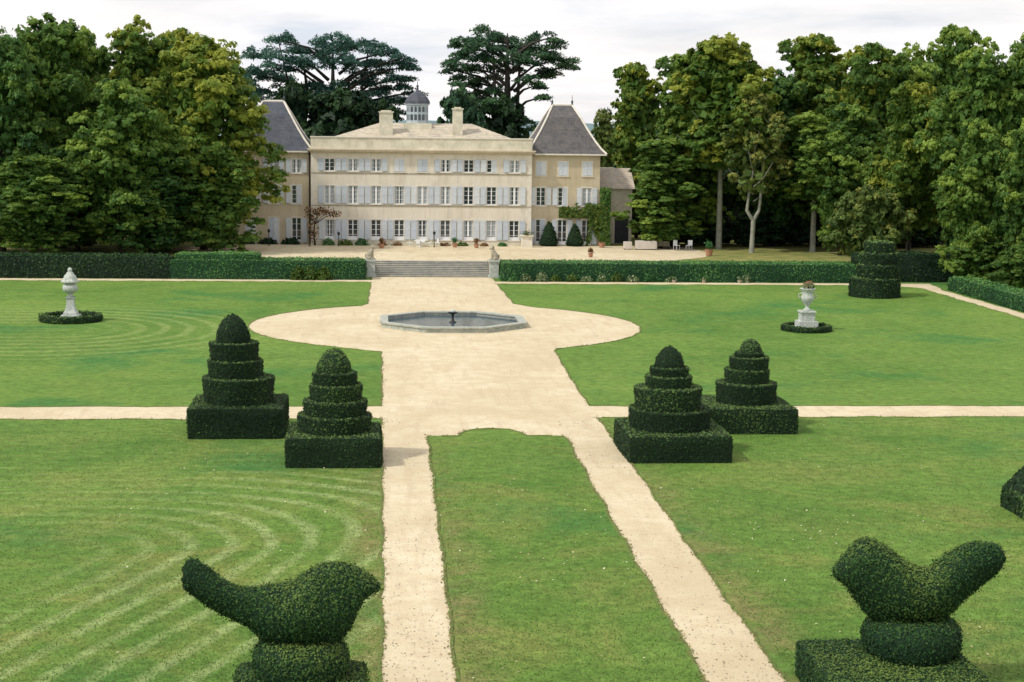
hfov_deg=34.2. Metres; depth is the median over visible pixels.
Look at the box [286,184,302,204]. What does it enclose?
window
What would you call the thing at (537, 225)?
window
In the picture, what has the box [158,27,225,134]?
broadleaf tree
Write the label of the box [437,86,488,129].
evergreen tree
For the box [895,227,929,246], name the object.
undergrowth bush
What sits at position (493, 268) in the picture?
statue on pedestal
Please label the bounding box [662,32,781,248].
broadleaf tree
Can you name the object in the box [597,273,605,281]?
border plant
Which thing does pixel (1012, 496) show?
topiary pyramid
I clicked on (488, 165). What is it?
window
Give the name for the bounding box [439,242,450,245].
shrub
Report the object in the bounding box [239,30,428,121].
cedar tree
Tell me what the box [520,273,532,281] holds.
border plant
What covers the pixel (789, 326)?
ring hedge
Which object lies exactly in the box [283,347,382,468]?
topiary cone
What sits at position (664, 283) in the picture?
hedge path
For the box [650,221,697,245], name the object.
undergrowth bush
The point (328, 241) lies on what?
shrub
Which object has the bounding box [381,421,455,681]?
walk path
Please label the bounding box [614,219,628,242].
door
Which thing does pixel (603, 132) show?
broadleaf tree
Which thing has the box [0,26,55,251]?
broadleaf tree
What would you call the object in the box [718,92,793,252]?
broadleaf tree
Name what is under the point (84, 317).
ring hedge
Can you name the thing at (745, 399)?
topiary cone
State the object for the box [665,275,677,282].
border plant
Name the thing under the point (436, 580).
fallen leaves on gravel
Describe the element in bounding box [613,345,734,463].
topiary cone
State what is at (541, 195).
window
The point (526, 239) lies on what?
stone pier
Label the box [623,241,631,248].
draped table
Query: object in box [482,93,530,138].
evergreen tree
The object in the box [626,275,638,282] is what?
border plant
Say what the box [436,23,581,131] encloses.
cedar tree
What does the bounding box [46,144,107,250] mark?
broadleaf tree
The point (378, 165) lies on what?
window
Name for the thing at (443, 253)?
terrace gravel
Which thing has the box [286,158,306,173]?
window
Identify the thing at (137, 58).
broadleaf tree
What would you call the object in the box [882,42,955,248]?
broadleaf tree
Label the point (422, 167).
window
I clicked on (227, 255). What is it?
clipped hedge
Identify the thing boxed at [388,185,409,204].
window
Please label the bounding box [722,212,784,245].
undergrowth bush
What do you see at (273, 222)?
window
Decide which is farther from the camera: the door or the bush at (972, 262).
the door
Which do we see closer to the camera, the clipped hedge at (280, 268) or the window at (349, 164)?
the clipped hedge at (280, 268)
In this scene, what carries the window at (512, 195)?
in the chateau
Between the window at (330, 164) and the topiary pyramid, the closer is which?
the topiary pyramid
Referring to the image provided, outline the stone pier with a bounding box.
[518,230,533,246]
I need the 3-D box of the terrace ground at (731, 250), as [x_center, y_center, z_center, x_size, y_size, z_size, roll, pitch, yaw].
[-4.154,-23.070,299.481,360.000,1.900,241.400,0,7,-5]
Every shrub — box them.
[257,237,277,244]
[280,237,300,244]
[322,237,334,244]
[337,239,351,245]
[354,238,369,245]
[391,241,401,245]
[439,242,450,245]
[457,241,467,245]
[497,242,506,246]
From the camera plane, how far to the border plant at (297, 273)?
173.17 m
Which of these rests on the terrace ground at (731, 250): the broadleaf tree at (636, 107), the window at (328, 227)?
the broadleaf tree at (636, 107)
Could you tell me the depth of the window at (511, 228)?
206.65 m
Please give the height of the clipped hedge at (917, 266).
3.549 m
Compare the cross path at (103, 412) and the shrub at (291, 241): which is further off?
the shrub at (291, 241)
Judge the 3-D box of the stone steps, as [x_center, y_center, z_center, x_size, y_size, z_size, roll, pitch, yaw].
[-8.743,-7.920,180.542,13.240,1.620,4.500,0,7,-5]
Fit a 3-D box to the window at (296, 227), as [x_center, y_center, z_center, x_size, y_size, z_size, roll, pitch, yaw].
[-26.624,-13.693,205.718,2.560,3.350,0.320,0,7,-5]
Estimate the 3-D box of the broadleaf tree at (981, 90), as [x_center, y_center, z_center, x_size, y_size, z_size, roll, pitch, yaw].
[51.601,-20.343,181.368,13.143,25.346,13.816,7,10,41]
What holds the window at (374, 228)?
in the chateau
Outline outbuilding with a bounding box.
[599,167,634,243]
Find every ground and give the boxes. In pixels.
[0,278,1023,681]
[5,229,1013,277]
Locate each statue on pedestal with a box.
[365,244,375,277]
[488,245,499,277]
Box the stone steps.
[375,259,488,276]
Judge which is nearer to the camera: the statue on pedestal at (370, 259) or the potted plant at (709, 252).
the statue on pedestal at (370, 259)
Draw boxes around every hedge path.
[0,278,374,281]
[492,282,848,284]
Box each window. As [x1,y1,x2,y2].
[245,216,256,242]
[263,159,283,169]
[263,184,283,203]
[268,216,279,242]
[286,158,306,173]
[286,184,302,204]
[286,217,306,243]
[318,157,340,171]
[318,184,340,204]
[318,218,340,239]
[342,158,363,171]
[342,185,363,204]
[342,218,363,239]
[365,158,386,172]
[365,185,386,204]
[365,219,386,240]
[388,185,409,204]
[388,219,409,240]
[393,158,405,172]
[411,185,433,204]
[411,219,432,240]
[416,158,428,172]
[434,185,456,205]
[434,219,455,240]
[435,159,456,172]
[457,186,479,205]
[457,219,478,240]
[458,159,479,172]
[480,186,502,205]
[480,220,501,240]
[481,159,497,173]
[503,186,525,205]
[503,220,524,241]
[504,159,525,173]
[531,186,550,206]
[531,219,545,244]
[535,161,546,175]
[552,187,567,206]
[552,219,572,244]
[557,161,568,176]
[576,219,595,245]
[577,187,596,206]
[581,161,592,176]
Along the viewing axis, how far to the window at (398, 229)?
205.54 m
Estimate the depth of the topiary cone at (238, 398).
87.16 m
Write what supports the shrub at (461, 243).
on the terrace gravel
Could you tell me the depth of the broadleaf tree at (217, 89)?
189.49 m
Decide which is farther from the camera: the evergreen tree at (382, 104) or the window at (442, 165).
the evergreen tree at (382, 104)
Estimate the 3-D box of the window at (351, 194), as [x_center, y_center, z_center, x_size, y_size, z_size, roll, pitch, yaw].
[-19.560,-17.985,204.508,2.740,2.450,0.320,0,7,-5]
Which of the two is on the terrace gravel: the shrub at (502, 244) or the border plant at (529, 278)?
the shrub at (502, 244)
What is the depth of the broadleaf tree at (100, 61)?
200.08 m
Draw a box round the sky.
[0,0,1023,123]
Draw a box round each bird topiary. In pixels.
[177,555,383,681]
[792,535,1006,681]
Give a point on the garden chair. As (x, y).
(675, 243)
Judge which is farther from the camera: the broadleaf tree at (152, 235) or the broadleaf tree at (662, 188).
the broadleaf tree at (662, 188)
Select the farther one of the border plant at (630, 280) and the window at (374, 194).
the window at (374, 194)
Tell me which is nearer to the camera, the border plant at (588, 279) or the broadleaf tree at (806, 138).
the border plant at (588, 279)
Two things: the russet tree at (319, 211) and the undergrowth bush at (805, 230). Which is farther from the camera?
the undergrowth bush at (805, 230)
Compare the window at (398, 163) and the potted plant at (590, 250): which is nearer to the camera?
the potted plant at (590, 250)
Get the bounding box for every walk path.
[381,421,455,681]
[562,421,785,681]
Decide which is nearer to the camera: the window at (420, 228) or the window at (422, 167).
the window at (422, 167)
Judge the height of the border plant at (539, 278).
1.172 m
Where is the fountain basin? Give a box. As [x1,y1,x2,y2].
[380,309,526,332]
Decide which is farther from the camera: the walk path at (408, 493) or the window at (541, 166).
the window at (541, 166)
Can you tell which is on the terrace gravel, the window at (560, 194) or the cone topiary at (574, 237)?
the cone topiary at (574, 237)
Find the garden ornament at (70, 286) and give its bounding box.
[61,267,80,316]
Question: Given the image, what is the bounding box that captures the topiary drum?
[847,239,901,298]
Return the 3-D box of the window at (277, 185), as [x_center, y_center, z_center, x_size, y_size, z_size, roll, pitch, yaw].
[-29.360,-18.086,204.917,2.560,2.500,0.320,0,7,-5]
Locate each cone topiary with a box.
[539,221,558,246]
[565,223,583,246]
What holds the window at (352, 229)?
in the chateau
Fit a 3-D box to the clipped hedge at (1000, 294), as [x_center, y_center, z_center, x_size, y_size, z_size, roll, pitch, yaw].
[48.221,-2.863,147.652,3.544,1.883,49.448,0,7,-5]
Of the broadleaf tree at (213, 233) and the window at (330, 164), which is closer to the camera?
the broadleaf tree at (213, 233)
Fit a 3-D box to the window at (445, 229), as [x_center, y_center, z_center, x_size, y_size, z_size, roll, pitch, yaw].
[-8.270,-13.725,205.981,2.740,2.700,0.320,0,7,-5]
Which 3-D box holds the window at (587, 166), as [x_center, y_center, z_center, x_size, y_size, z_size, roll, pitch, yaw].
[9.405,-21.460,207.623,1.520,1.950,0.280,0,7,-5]
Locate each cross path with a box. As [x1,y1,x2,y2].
[0,406,388,418]
[583,406,1023,417]
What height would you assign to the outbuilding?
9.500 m
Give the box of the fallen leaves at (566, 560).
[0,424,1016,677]
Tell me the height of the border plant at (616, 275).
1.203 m
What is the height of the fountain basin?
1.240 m
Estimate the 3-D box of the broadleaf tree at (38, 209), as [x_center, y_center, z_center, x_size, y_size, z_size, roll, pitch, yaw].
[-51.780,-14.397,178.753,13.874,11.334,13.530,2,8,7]
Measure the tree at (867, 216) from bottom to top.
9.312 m
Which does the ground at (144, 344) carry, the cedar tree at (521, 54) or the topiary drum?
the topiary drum
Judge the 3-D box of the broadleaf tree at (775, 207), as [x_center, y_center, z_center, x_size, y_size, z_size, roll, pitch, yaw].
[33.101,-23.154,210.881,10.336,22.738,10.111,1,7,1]
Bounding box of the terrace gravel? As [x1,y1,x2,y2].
[172,244,705,260]
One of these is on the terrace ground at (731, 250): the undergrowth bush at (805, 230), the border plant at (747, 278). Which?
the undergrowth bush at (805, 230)
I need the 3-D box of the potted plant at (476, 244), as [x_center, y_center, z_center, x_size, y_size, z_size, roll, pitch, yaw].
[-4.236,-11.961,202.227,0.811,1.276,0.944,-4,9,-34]
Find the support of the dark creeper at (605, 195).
attached to the chateau
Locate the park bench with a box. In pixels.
[657,241,669,248]
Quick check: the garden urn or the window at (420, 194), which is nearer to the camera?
the garden urn
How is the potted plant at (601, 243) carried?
on the terrace gravel
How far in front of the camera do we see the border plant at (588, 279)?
175.25 m
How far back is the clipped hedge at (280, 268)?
173.44 m
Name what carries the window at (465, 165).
in the chateau
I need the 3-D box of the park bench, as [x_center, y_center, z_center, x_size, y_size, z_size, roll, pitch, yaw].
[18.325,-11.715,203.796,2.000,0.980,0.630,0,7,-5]
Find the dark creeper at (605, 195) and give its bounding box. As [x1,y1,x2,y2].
[599,186,611,245]
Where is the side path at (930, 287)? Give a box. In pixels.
[901,284,1023,317]
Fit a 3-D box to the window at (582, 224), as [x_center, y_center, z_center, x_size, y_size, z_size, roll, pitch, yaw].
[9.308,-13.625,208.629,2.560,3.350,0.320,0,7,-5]
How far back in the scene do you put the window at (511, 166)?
205.64 m
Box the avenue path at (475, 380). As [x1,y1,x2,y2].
[249,277,639,435]
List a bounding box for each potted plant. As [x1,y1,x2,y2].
[378,238,385,247]
[451,237,458,246]
[474,238,480,247]
[587,247,593,256]
[598,234,605,247]
[704,239,713,255]
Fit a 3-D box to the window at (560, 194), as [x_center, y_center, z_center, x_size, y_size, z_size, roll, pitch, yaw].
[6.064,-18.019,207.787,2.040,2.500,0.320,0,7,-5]
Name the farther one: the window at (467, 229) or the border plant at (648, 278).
the window at (467, 229)
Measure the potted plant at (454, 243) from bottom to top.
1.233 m
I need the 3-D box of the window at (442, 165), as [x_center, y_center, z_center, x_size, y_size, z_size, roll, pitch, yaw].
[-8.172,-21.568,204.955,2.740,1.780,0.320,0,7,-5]
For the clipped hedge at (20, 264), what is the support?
on the ground at (144, 344)
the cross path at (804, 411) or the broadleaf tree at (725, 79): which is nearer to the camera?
the cross path at (804, 411)
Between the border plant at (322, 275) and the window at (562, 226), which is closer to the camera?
the border plant at (322, 275)
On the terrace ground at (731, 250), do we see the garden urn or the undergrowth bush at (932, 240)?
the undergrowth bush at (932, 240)
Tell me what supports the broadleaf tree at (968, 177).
on the ground at (144, 344)
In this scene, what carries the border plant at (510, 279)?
on the ground at (144, 344)
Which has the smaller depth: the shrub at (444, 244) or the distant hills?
the shrub at (444, 244)
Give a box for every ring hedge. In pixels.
[38,310,103,323]
[780,321,832,333]
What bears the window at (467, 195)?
in the chateau
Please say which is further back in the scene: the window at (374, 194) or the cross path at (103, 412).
the window at (374, 194)
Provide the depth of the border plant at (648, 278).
175.79 m
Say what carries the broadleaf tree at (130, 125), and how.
on the terrace ground at (731, 250)
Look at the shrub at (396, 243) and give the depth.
204.12 m
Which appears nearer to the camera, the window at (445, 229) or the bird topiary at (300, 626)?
the bird topiary at (300, 626)
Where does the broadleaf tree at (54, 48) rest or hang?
on the terrace ground at (731, 250)
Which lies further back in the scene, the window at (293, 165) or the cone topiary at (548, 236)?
the cone topiary at (548, 236)
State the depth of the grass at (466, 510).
63.75 m
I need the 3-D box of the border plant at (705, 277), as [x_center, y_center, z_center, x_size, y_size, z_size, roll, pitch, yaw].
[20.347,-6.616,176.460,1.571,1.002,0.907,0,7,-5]
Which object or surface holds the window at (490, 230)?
in the chateau
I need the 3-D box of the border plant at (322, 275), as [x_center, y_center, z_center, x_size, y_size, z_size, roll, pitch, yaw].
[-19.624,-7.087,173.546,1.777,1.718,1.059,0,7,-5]
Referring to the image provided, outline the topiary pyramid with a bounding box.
[1000,466,1023,519]
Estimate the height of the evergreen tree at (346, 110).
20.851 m
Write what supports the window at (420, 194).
in the chateau
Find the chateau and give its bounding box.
[235,80,607,245]
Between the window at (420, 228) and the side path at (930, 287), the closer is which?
the side path at (930, 287)
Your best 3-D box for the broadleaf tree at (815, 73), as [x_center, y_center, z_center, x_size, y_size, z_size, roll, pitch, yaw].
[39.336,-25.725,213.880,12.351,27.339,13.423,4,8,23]
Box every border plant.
[289,265,305,279]
[303,265,318,279]
[315,265,331,279]
[508,275,517,281]
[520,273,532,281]
[535,272,548,281]
[550,274,560,281]
[566,273,577,281]
[580,276,593,281]
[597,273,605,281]
[610,272,622,281]
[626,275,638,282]
[643,273,653,281]
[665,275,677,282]
[698,274,709,281]
[741,273,751,282]
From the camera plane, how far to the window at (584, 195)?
208.01 m
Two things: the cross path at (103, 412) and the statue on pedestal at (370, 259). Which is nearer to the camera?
the cross path at (103, 412)
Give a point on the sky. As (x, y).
(607, 35)
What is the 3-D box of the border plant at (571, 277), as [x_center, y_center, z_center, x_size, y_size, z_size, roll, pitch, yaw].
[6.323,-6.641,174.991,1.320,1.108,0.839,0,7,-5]
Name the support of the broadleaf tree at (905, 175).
on the terrace ground at (731, 250)
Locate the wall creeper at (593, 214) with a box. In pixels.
[558,202,608,245]
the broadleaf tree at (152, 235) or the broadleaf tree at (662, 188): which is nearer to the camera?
the broadleaf tree at (152, 235)
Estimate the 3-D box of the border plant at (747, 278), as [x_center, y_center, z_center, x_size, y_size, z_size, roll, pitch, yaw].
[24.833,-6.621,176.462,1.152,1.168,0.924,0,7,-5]
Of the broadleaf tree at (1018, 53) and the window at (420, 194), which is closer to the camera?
the broadleaf tree at (1018, 53)
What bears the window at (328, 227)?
in the chateau
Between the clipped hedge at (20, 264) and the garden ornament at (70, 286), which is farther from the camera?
the clipped hedge at (20, 264)
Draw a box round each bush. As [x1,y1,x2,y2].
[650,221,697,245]
[682,214,715,244]
[705,216,732,243]
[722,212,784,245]
[795,218,837,246]
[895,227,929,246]
[918,225,943,246]
[935,231,1010,280]
[985,244,1023,288]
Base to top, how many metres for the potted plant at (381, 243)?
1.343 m
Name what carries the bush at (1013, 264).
on the ground at (144, 344)
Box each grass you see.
[0,418,1023,681]
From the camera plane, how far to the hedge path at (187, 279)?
171.92 m
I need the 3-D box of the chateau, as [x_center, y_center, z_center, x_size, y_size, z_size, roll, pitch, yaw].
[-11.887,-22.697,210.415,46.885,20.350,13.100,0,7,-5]
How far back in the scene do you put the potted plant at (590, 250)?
189.98 m
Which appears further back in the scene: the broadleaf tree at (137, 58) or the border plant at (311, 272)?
the broadleaf tree at (137, 58)
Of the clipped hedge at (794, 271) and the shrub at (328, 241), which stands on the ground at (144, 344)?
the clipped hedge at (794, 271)
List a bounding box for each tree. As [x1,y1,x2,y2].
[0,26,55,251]
[0,154,93,252]
[2,12,103,246]
[45,25,119,194]
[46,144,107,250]
[59,78,179,253]
[72,14,182,208]
[98,152,205,253]
[141,32,290,251]
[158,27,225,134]
[167,143,265,251]
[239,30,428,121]
[275,79,317,130]
[304,86,375,140]
[304,206,340,244]
[368,98,398,125]
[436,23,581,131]
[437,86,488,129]
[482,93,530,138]
[591,107,618,166]
[607,61,670,237]
[609,138,708,248]
[652,51,737,244]
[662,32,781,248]
[715,152,770,216]
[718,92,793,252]
[736,68,810,245]
[767,110,854,251]
[776,33,852,243]
[802,102,886,254]
[813,42,908,206]
[818,184,916,256]
[853,80,952,250]
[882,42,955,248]
[911,36,1023,246]
[925,23,981,244]
[931,117,1011,272]
[986,117,1023,278]
[998,32,1023,234]
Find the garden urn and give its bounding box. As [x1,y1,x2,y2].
[795,281,817,327]
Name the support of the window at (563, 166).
in the chateau
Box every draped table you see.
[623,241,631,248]
[635,240,656,249]
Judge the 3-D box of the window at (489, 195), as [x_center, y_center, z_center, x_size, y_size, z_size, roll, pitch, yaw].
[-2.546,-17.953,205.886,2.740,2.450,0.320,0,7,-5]
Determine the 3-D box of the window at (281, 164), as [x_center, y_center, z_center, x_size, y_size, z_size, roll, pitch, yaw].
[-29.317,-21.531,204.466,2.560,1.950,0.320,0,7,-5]
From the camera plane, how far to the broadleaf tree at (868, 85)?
200.66 m
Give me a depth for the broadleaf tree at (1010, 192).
171.27 m
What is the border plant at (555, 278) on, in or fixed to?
on the ground at (144, 344)
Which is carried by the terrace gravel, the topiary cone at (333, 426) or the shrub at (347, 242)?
the shrub at (347, 242)
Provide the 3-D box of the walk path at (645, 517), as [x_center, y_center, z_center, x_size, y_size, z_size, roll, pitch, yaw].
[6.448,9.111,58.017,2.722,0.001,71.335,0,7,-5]
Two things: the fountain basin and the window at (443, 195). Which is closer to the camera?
the fountain basin
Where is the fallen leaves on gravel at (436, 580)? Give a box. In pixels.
[383,299,781,681]
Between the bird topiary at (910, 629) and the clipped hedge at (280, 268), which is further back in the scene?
the clipped hedge at (280, 268)
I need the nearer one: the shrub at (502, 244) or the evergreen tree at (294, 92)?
the shrub at (502, 244)
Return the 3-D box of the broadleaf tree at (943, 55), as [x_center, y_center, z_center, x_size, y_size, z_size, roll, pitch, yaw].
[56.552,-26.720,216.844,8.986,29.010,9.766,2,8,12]
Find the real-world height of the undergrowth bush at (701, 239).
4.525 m
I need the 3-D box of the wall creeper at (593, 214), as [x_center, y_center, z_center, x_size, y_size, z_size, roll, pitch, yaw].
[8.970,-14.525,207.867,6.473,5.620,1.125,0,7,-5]
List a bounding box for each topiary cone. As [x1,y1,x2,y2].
[186,313,289,438]
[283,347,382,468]
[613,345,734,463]
[700,338,798,434]
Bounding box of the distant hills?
[219,120,657,139]
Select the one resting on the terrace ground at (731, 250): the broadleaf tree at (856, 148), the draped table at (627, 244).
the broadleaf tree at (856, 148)
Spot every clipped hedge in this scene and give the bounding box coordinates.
[0,251,174,278]
[169,256,367,279]
[174,250,261,260]
[498,258,856,282]
[850,250,957,282]
[947,275,1023,311]
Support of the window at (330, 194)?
in the chateau
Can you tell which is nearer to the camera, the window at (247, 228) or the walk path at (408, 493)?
the walk path at (408, 493)
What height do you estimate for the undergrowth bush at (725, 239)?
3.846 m
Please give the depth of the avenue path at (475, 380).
121.21 m
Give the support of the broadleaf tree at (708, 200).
on the terrace ground at (731, 250)
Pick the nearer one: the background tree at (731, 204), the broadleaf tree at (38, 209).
the broadleaf tree at (38, 209)
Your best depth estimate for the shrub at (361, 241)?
203.75 m
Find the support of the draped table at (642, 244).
on the terrace gravel
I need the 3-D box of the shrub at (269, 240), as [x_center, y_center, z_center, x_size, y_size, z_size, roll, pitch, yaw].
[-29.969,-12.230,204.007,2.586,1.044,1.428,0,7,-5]

